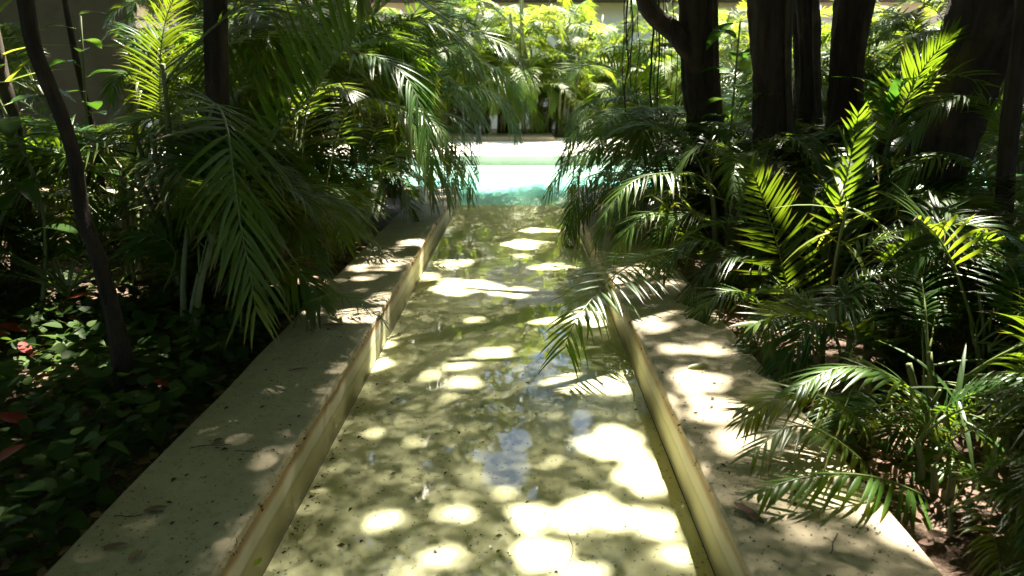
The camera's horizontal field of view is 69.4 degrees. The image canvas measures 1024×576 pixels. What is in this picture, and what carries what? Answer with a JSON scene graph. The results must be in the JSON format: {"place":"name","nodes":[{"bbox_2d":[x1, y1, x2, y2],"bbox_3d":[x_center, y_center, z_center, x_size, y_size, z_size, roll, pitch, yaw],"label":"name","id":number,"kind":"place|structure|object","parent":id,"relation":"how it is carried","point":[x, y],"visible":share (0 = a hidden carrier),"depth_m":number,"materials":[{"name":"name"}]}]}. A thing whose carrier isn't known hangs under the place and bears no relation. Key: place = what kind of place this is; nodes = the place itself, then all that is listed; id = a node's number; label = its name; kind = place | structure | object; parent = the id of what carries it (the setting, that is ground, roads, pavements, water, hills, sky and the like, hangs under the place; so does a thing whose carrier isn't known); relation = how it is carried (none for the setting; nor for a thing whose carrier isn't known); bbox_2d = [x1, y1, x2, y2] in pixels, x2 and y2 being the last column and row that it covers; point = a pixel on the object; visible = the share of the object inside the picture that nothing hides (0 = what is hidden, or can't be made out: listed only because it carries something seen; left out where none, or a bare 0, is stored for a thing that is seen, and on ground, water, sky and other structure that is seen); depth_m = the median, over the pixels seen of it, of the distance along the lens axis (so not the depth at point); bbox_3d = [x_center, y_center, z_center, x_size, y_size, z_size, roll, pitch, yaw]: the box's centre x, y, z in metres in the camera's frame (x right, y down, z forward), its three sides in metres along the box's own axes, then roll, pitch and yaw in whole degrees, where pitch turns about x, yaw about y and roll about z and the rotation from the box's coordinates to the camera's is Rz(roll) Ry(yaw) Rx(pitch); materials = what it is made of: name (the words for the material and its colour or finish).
{"place":"outdoors","nodes":[
{"label":"outdoors","id":0,"kind":"place"},
{"bbox_2d":[5,188,159,208],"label":"garden path","id":1,"kind":"structure","parent":0,"point":[109,189],"depth_m":10.99,"materials":[{"name":"stone"}]},
{"bbox_2d":[263,205,714,575],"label":"channel floor","id":2,"kind":"structure","parent":0,"point":[592,406],"depth_m":3.85,"materials":[{"name":"paint"}]},
{"bbox_2d":[273,220,701,575],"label":"sunken debris","id":3,"kind":"object","parent":2,"relation":"on","point":[341,543],"visible":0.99,"depth_m":3.61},
{"bbox_2d":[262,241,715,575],"label":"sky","id":4,"kind":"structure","parent":0,"point":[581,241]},
{"bbox_2d":[0,129,1023,575],"bbox_3d":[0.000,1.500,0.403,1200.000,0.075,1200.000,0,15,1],"label":"ground","id":5,"kind":"structure","parent":0,"point":[942,557],"depth_m":3.84,"materials":[{"name":"soil"}]},
{"bbox_2d":[0,31,38,301],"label":"slender tree","id":6,"kind":"object","parent":5,"relation":"on","point":[7,93],"visible":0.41,"depth_m":5.12,"materials":[{"name":"brown plant"}]},
{"bbox_2d":[0,211,56,267],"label":"areca palm","id":7,"kind":"object","parent":5,"relation":"on","point":[21,241],"visible":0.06,"depth_m":4.93,"materials":[{"name":"green plant"}]},
{"bbox_2d":[0,137,69,212],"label":"areca palm","id":8,"kind":"object","parent":5,"relation":"on","point":[2,173],"visible":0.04,"depth_m":5.47,"materials":[{"name":"plant"}]},
{"bbox_2d":[0,64,79,326],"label":"broadleaf shrub","id":9,"kind":"object","parent":5,"relation":"on","point":[29,189],"visible":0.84,"depth_m":4.62,"materials":[{"name":"green plant"}]},
{"bbox_2d":[0,0,80,212],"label":"strap plant","id":10,"kind":"object","parent":5,"relation":"on","point":[16,70],"visible":0.41,"depth_m":5.00,"materials":[{"name":"green plant"}]},
{"bbox_2d":[3,176,95,273],"bbox_3d":[-3.847,-0.589,6.139,0.814,1.093,0.847,0,15,1],"label":"broadleaf shrub","id":11,"kind":"object","parent":5,"relation":"on","point":[60,211],"visible":0.2,"depth_m":6.08,"materials":[{"name":"green plant"}]},
{"bbox_2d":[0,0,152,176],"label":"garden wall","id":12,"kind":"structure","parent":5,"relation":"on","point":[51,12],"depth_m":12.86,"materials":[{"name":"concrete"}]},
{"bbox_2d":[16,0,140,409],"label":"slender tree","id":13,"kind":"object","parent":5,"relation":"on","point":[122,359],"visible":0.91,"depth_m":3.62,"materials":[{"name":"brown plant"}]},
{"bbox_2d":[1,140,165,232],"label":"areca palm","id":14,"kind":"object","parent":5,"relation":"on","point":[111,185],"visible":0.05,"depth_m":8.52,"materials":[{"name":"plant"}]},
{"bbox_2d":[39,10,130,268],"bbox_3d":[-3.611,-1.201,6.307,0.593,2.188,0.605,10,18,33],"label":"rubber plant","id":15,"kind":"object","parent":5,"relation":"on","point":[97,105],"visible":0.6,"depth_m":6.22,"materials":[{"name":"green plant"}]},
{"bbox_2d":[62,0,112,223],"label":"slender tree","id":16,"kind":"object","parent":5,"relation":"on","point":[72,42],"visible":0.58,"depth_m":6.73,"materials":[{"name":"brown plant"}]},
{"bbox_2d":[0,192,255,366],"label":"areca palm","id":17,"kind":"object","parent":5,"relation":"on","point":[148,246],"visible":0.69,"depth_m":4.87,"materials":[{"name":"green plant"}]},
{"bbox_2d":[0,114,277,292],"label":"areca palm","id":18,"kind":"object","parent":5,"relation":"on","point":[96,188],"visible":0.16,"depth_m":5.39,"materials":[{"name":"plant"}]},
{"bbox_2d":[0,266,312,575],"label":"ground cover","id":19,"kind":"object","parent":5,"relation":"on","point":[66,489],"visible":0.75,"depth_m":3.60,"materials":[{"name":"green plant"}]},
{"bbox_2d":[0,293,260,460],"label":"red leaf litter","id":20,"kind":"object","parent":19,"relation":"on","point":[11,416],"visible":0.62,"depth_m":3.65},
{"bbox_2d":[0,226,383,575],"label":"leaf litter","id":21,"kind":"object","parent":5,"relation":"on","point":[42,571],"visible":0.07,"depth_m":3.69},
{"bbox_2d":[0,0,384,264],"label":"areca palm","id":22,"kind":"object","parent":5,"relation":"on","point":[144,47],"visible":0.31,"depth_m":6.55,"materials":[{"name":"plant"}]},
{"bbox_2d":[101,0,328,126],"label":"areca palm","id":23,"kind":"object","parent":5,"relation":"on","point":[147,5],"visible":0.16,"depth_m":9.80,"materials":[{"name":"plant"}]},
{"bbox_2d":[203,0,243,316],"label":"straight tree","id":24,"kind":"object","parent":5,"relation":"on","point":[216,60],"visible":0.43,"depth_m":4.77,"materials":[{"name":"brown plant"}]},
{"bbox_2d":[0,0,475,303],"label":"areca palm","id":25,"kind":"object","parent":5,"relation":"on","point":[366,10],"visible":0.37,"depth_m":4.81,"materials":[{"name":"plant"}]},
{"bbox_2d":[99,150,390,331],"bbox_3d":[-1.960,-0.411,5.469,1.764,1.284,3.385,-14,20,-42],"label":"areca palm","id":26,"kind":"object","parent":5,"relation":"on","point":[312,303],"visible":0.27,"depth_m":4.84,"materials":[{"name":"plant"}]},
{"bbox_2d":[44,186,458,575],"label":"stone coping","id":27,"kind":"object","parent":5,"relation":"on","point":[255,528],"visible":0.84,"depth_m":3.30,"materials":[{"name":"stone"}]},
{"bbox_2d":[100,542,127,547],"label":"fallen leaf","id":28,"kind":"object","parent":27,"relation":"on","point":[114,544],"visible":1,"depth_m":2.51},
{"bbox_2d":[128,551,141,559],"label":"fallen leaf","id":29,"kind":"object","parent":27,"relation":"on","point":[134,554],"visible":1,"depth_m":2.45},
{"bbox_2d":[143,505,167,510],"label":"fallen leaf","id":30,"kind":"object","parent":27,"relation":"on","point":[154,507],"visible":1,"depth_m":2.73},
{"bbox_2d":[69,196,442,575],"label":"coping debris","id":31,"kind":"object","parent":27,"relation":"on","point":[173,479],"visible":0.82,"depth_m":3.08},
{"bbox_2d":[220,210,444,565],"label":"edge crumbs","id":32,"kind":"object","parent":27,"relation":"on","point":[297,446],"visible":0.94,"depth_m":2.89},
{"bbox_2d":[141,78,383,352],"bbox_3d":[-1.696,-0.500,4.822,1.602,1.646,3.351,-5,16,-17],"label":"areca palm","id":33,"kind":"object","parent":5,"relation":"on","point":[223,187],"visible":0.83,"depth_m":4.11,"materials":[{"name":"plant"}]},
{"bbox_2d":[83,0,448,279],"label":"areca palm","id":34,"kind":"object","parent":5,"relation":"on","point":[258,51],"visible":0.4,"depth_m":5.62,"materials":[{"name":"plant"}]},
{"bbox_2d":[90,13,490,204],"bbox_3d":[-3.095,-1.871,8.383,5.519,2.446,3.077,12,19,38],"label":"areca palm","id":35,"kind":"object","parent":5,"relation":"on","point":[119,78],"visible":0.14,"depth_m":7.90,"materials":[{"name":"plant"}]},
{"bbox_2d":[174,0,432,136],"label":"areca palm","id":36,"kind":"object","parent":5,"relation":"on","point":[300,1],"visible":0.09,"depth_m":9.67,"materials":[{"name":"plant"}]},
{"bbox_2d":[171,0,467,228],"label":"areca palm","id":37,"kind":"object","parent":5,"relation":"on","point":[362,150],"visible":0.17,"depth_m":7.47,"materials":[{"name":"plant"}]},
{"bbox_2d":[285,124,428,236],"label":"areca palm","id":38,"kind":"object","parent":5,"relation":"on","point":[391,187],"visible":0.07,"depth_m":8.64,"materials":[{"name":"plant"}]},
{"bbox_2d":[180,11,545,224],"bbox_3d":[-1.790,-2.213,9.472,4.398,2.539,3.986,0,15,1],"label":"areca palm","id":39,"kind":"object","parent":5,"relation":"on","point":[467,66],"visible":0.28,"depth_m":8.73,"materials":[{"name":"plant"}]},
{"bbox_2d":[285,153,440,263],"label":"areca palm","id":40,"kind":"object","parent":5,"relation":"on","point":[362,180],"visible":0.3,"depth_m":6.99,"materials":[{"name":"plant"}]},
{"bbox_2d":[266,0,531,198],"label":"areca palm","id":41,"kind":"object","parent":5,"relation":"on","point":[394,14],"visible":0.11,"depth_m":9.77,"materials":[{"name":"plant"}]},
{"bbox_2d":[356,8,470,133],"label":"cane palm","id":42,"kind":"object","parent":5,"relation":"on","point":[423,98],"visible":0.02,"depth_m":24.49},
{"bbox_2d":[364,0,530,132],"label":"cane palm","id":43,"kind":"object","parent":5,"relation":"on","point":[456,79],"visible":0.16,"depth_m":23.06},
{"bbox_2d":[379,0,552,132],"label":"cane palm","id":44,"kind":"object","parent":5,"relation":"on","point":[493,111],"visible":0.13,"depth_m":23.02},
{"bbox_2d":[439,39,571,136],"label":"cane palm","id":45,"kind":"object","parent":5,"relation":"on","point":[536,118],"visible":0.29,"depth_m":23.52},
{"bbox_2d":[437,0,607,133],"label":"cane palm","id":46,"kind":"object","parent":5,"relation":"on","point":[518,73],"visible":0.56,"depth_m":23.16,"materials":[{"name":"plant"}]},
{"bbox_2d":[133,0,949,128],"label":"garden building","id":47,"kind":"structure","parent":5,"relation":"on","point":[611,11],"depth_m":29.13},
{"bbox_2d":[484,10,632,136],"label":"cane palm","id":48,"kind":"object","parent":5,"relation":"on","point":[577,100],"visible":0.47,"depth_m":23.52,"materials":[{"name":"plant"}]},
{"bbox_2d":[162,137,996,160],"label":"pool deck","id":49,"kind":"structure","parent":5,"relation":"on","point":[504,151],"depth_m":18.96,"materials":[{"name":"concrete"}]},
{"bbox_2d":[337,133,553,141],"bbox_3d":[-2.003,-4.628,23.374,6.564,0.400,2.300,0,15,1],"label":"planter bed edge","id":50,"kind":"object","parent":49,"relation":"on","point":[537,137],"visible":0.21,"depth_m":22.22,"materials":[{"name":"concrete"}]},
{"bbox_2d":[501,0,675,131],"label":"cane palm","id":51,"kind":"object","parent":5,"relation":"on","point":[620,36],"visible":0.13,"depth_m":24.54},
{"bbox_2d":[562,18,680,125],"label":"cane palm","id":52,"kind":"object","parent":5,"relation":"on","point":[608,80],"visible":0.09,"depth_m":26.16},
{"bbox_2d":[539,44,751,248],"bbox_3d":[1.919,-1.944,9.989,4.631,2.517,3.429,-9,17,-29],"label":"areca palm","id":53,"kind":"object","parent":5,"relation":"on","point":[564,167],"visible":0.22,"depth_m":8.92,"materials":[{"name":"plant"}]},
{"bbox_2d":[631,163,707,257],"bbox_3d":[1.377,-0.654,6.626,0.730,0.971,0.879,0,15,1],"label":"strap plant","id":54,"kind":"object","parent":5,"relation":"on","point":[671,207],"visible":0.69,"depth_m":6.66,"materials":[{"name":"green plant"}]},
{"bbox_2d":[596,45,751,127],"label":"cane palm","id":55,"kind":"object","parent":5,"relation":"on","point":[673,88],"visible":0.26,"depth_m":23.87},
{"bbox_2d":[370,179,986,234],"bbox_3d":[2.653,-1.715,13.696,15.400,0.800,3.800,0,15,1],"label":"pool basin","id":56,"kind":"object","parent":5,"relation":"in","point":[509,192],"visible":0.04,"depth_m":14.23,"materials":[{"name":"tile"}]},
{"bbox_2d":[354,168,662,178],"bbox_3d":[2.686,-2.719,16.506,15.400,0.320,2.150,0,15,1],"label":"pool shelf","id":57,"kind":"object","parent":56,"relation":"in","point":[509,176],"depth_m":15.84,"materials":[{"name":"paint"}]},
{"bbox_2d":[329,161,984,186],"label":"pool water","id":58,"kind":"structure","parent":56,"relation":"in","point":[528,168],"depth_m":15.94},
{"bbox_2d":[622,0,741,230],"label":"fig tree","id":59,"kind":"object","parent":5,"relation":"on","point":[686,35],"visible":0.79,"depth_m":7.88,"materials":[{"name":"brown plant"}]},
{"bbox_2d":[617,0,750,121],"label":"cane palm","id":60,"kind":"object","parent":5,"relation":"on","point":[729,17],"visible":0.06,"depth_m":24.51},
{"bbox_2d":[570,86,811,261],"bbox_3d":[2.249,-1.301,8.043,3.232,1.730,4.268,0,15,1],"label":"areca palm","id":61,"kind":"object","parent":5,"relation":"on","point":[647,139],"visible":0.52,"depth_m":7.47,"materials":[{"name":"plant"}]},
{"bbox_2d":[654,7,752,119],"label":"cane palm","id":62,"kind":"object","parent":5,"relation":"on","point":[725,46],"visible":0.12,"depth_m":23.29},
{"bbox_2d":[691,21,752,243],"bbox_3d":[2.216,-1.516,7.446,0.783,2.205,0.869,-12,19,-38],"label":"philodendron","id":63,"kind":"object","parent":5,"relation":"on","point":[716,33],"visible":0.63,"depth_m":7.33,"materials":[{"name":"plant"}]},
{"bbox_2d":[537,111,911,382],"bbox_3d":[2.076,-0.564,6.256,3.138,1.723,4.910,3,15,10],"label":"areca palm","id":64,"kind":"object","parent":5,"relation":"on","point":[726,177],"visible":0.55,"depth_m":6.21,"materials":[{"name":"plant"}]},
{"bbox_2d":[636,43,827,114],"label":"pergola roof","id":65,"kind":"structure","parent":5,"relation":"on","point":[668,44],"depth_m":25.65,"materials":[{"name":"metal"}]},
{"bbox_2d":[567,187,942,575],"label":"stone coping","id":66,"kind":"object","parent":5,"relation":"on","point":[715,516],"visible":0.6,"depth_m":3.19,"materials":[{"name":"stone"}]},
{"bbox_2d":[589,235,733,541],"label":"edge crumbs","id":67,"kind":"object","parent":66,"relation":"on","point":[656,381],"visible":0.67,"depth_m":3.91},
{"bbox_2d":[733,501,764,523],"bbox_3d":[0.859,0.816,2.693,0.044,0.015,0.150,-7,17,-25],"label":"fallen leaf","id":68,"kind":"object","parent":66,"relation":"on","point":[750,512],"visible":0.97,"depth_m":2.70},
{"bbox_2d":[594,201,921,575],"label":"coping debris","id":69,"kind":"object","parent":66,"relation":"on","point":[712,398],"visible":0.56,"depth_m":3.04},
{"bbox_2d":[633,65,881,167],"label":"areca palm","id":70,"kind":"object","parent":5,"relation":"on","point":[742,114],"visible":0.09,"depth_m":10.35,"materials":[{"name":"plant"}]},
{"bbox_2d":[670,248,859,370],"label":"areca palm","id":71,"kind":"object","parent":5,"relation":"on","point":[703,318],"visible":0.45,"depth_m":5.07,"materials":[{"name":"plant"}]},
{"bbox_2d":[734,0,816,258],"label":"dark tree","id":72,"kind":"object","parent":5,"relation":"on","point":[770,24],"visible":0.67,"depth_m":6.76,"materials":[{"name":"brown plant"}]},
{"bbox_2d":[719,21,873,121],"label":"cane palm","id":73,"kind":"object","parent":5,"relation":"on","point":[746,64],"visible":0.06,"depth_m":23.30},
{"bbox_2d":[792,0,823,223],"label":"dark tree","id":74,"kind":"object","parent":5,"relation":"on","point":[806,33],"visible":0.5,"depth_m":7.70,"materials":[{"name":"brown plant"}]},
{"bbox_2d":[721,47,922,128],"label":"areca palm","id":75,"kind":"object","parent":5,"relation":"on","point":[871,77],"visible":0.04,"depth_m":10.14,"materials":[{"name":"plant"}]},
{"bbox_2d":[746,0,908,119],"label":"cane palm","id":76,"kind":"object","parent":5,"relation":"on","point":[826,28],"visible":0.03,"depth_m":21.86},
{"bbox_2d":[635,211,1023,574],"bbox_3d":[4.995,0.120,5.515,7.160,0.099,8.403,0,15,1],"label":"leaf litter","id":77,"kind":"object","parent":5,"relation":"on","point":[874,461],"visible":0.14,"depth_m":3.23,"materials":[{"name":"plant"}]},
{"bbox_2d":[756,166,909,312],"bbox_3d":[2.249,-0.254,5.002,0.995,1.040,0.929,-8,17,-26],"label":"strap plant","id":78,"kind":"object","parent":5,"relation":"on","point":[840,212],"visible":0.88,"depth_m":4.93,"materials":[{"name":"green plant"}]},
{"bbox_2d":[643,101,1023,308],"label":"areca palm","id":79,"kind":"object","parent":5,"relation":"on","point":[867,197],"visible":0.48,"depth_m":5.31,"materials":[{"name":"plant"}]},
{"bbox_2d":[665,92,1013,224],"bbox_3d":[2.962,-1.101,7.674,3.192,1.813,3.327,0,15,1],"label":"areca palm","id":80,"kind":"object","parent":5,"relation":"on","point":[900,155],"visible":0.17,"depth_m":6.76,"materials":[{"name":"plant"}]},
{"bbox_2d":[810,0,875,249],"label":"dark tree","id":81,"kind":"object","parent":5,"relation":"on","point":[851,23],"visible":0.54,"depth_m":6.93,"materials":[{"name":"brown plant"}]},
{"bbox_2d":[751,165,941,282],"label":"areca palm","id":82,"kind":"object","parent":5,"relation":"on","point":[795,220],"visible":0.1,"depth_m":5.70,"materials":[{"name":"plant"}]},
{"bbox_2d":[799,287,920,463],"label":"areca palm","id":83,"kind":"object","parent":5,"relation":"on","point":[868,388],"visible":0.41,"depth_m":3.56,"materials":[{"name":"plant"}]},
{"bbox_2d":[728,261,1012,390],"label":"areca palm","id":84,"kind":"object","parent":5,"relation":"on","point":[847,282],"visible":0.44,"depth_m":4.10,"materials":[{"name":"plant"}]},
{"bbox_2d":[723,252,1023,541],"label":"areca palm","id":85,"kind":"object","parent":5,"relation":"on","point":[804,387],"visible":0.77,"depth_m":3.04,"materials":[{"name":"plant"}]},
{"bbox_2d":[729,189,1023,388],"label":"areca palm","id":86,"kind":"object","parent":5,"relation":"on","point":[912,234],"visible":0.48,"depth_m":4.05,"materials":[{"name":"plant"}]},
{"bbox_2d":[825,71,964,286],"bbox_3d":[2.872,-0.806,5.767,0.981,1.703,0.967,0,15,1],"label":"philodendron","id":87,"kind":"object","parent":5,"relation":"on","point":[889,106],"visible":0.56,"depth_m":5.62,"materials":[{"name":"plant"}]},
{"bbox_2d":[850,23,943,228],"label":"leaning tree","id":88,"kind":"object","parent":5,"relation":"on","point":[879,147],"visible":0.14,"depth_m":6.19,"materials":[{"name":"brown plant"}]},
{"bbox_2d":[821,5,987,134],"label":"cane palm","id":89,"kind":"object","parent":5,"relation":"on","point":[881,45],"visible":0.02,"depth_m":20.17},
{"bbox_2d":[792,67,1023,173],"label":"areca palm","id":90,"kind":"object","parent":5,"relation":"on","point":[824,101],"visible":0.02,"depth_m":8.83,"materials":[{"name":"plant"}]},
{"bbox_2d":[821,0,996,160],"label":"areca palm","id":91,"kind":"object","parent":5,"relation":"on","point":[825,61],"visible":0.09,"depth_m":10.18,"materials":[{"name":"plant"}]},
{"bbox_2d":[821,0,1004,173],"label":"areca palm","id":92,"kind":"object","parent":5,"relation":"on","point":[900,24],"visible":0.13,"depth_m":8.91,"materials":[{"name":"plant"}]},
{"bbox_2d":[803,180,1023,466],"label":"areca palm","id":93,"kind":"object","parent":5,"relation":"on","point":[886,445],"visible":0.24,"depth_m":3.60,"materials":[{"name":"plant"}]},
{"bbox_2d":[813,16,1023,242],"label":"areca palm","id":94,"kind":"object","parent":5,"relation":"on","point":[910,67],"visible":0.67,"depth_m":5.30,"materials":[{"name":"plant"}]},
{"bbox_2d":[821,335,1023,515],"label":"areca palm","id":95,"kind":"object","parent":5,"relation":"on","point":[987,444],"visible":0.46,"depth_m":3.04,"materials":[{"name":"plant"}]},
{"bbox_2d":[845,0,1014,284],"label":"leaning tree","id":96,"kind":"object","parent":5,"relation":"on","point":[986,43],"visible":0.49,"depth_m":5.40,"materials":[{"name":"brown plant"}]},
{"bbox_2d":[855,370,1023,563],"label":"areca palm","id":97,"kind":"object","parent":5,"relation":"on","point":[989,478],"visible":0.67,"depth_m":2.84,"materials":[{"name":"plant"}]},
{"bbox_2d":[881,0,998,140],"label":"cane palm","id":98,"kind":"object","parent":5,"relation":"on","point":[930,14],"depth_m":22.71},
{"bbox_2d":[865,257,1023,438],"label":"areca palm","id":99,"kind":"object","parent":5,"relation":"on","point":[934,307],"visible":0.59,"depth_m":3.66,"materials":[{"name":"plant"}]},
{"bbox_2d":[868,258,1023,409],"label":"areca palm","id":100,"kind":"object","parent":5,"relation":"on","point":[976,342],"visible":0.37,"depth_m":3.82,"materials":[{"name":"plant"}]},
{"bbox_2d":[877,340,1019,482],"bbox_3d":[1.848,0.585,3.123,0.786,0.648,0.672,6,16,22],"label":"strap plant","id":101,"kind":"object","parent":5,"relation":"on","point":[931,454],"visible":0.55,"depth_m":3.15,"materials":[{"name":"green plant"}]},
{"bbox_2d":[878,228,1020,371],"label":"areca palm","id":102,"kind":"object","parent":5,"relation":"on","point":[966,334],"visible":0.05,"depth_m":4.25,"materials":[{"name":"plant"}]},
{"bbox_2d":[877,30,1023,236],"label":"areca palm","id":103,"kind":"object","parent":5,"relation":"on","point":[988,147],"visible":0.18,"depth_m":6.18,"materials":[{"name":"plant"}]},
{"bbox_2d":[908,278,1023,385],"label":"strap plant","id":104,"kind":"object","parent":5,"relation":"on","point":[985,332],"visible":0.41,"depth_m":3.75,"materials":[{"name":"green plant"}]},
{"bbox_2d":[946,429,1023,575],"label":"areca palm","id":105,"kind":"object","parent":5,"relation":"on","point":[1010,544],"visible":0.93,"depth_m":2.40,"materials":[{"name":"plant"}]},
{"bbox_2d":[991,0,1023,237],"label":"dark tree","id":106,"kind":"object","parent":5,"relation":"on","point":[1010,123],"visible":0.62,"depth_m":4.81,"materials":[{"name":"brown plant"}]},
{"label":"channel water","id":107,"kind":"structure","parent":0,"visible":0},
{"bbox_2d":[286,211,707,568],"bbox_3d":[-0.052,0.058,6.115,1.672,0.005,8.978,0,15,1],"label":"floating debris","id":108,"kind":"object","parent":107,"relation":"on","point":[615,565],"visible":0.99,"depth_m":3.21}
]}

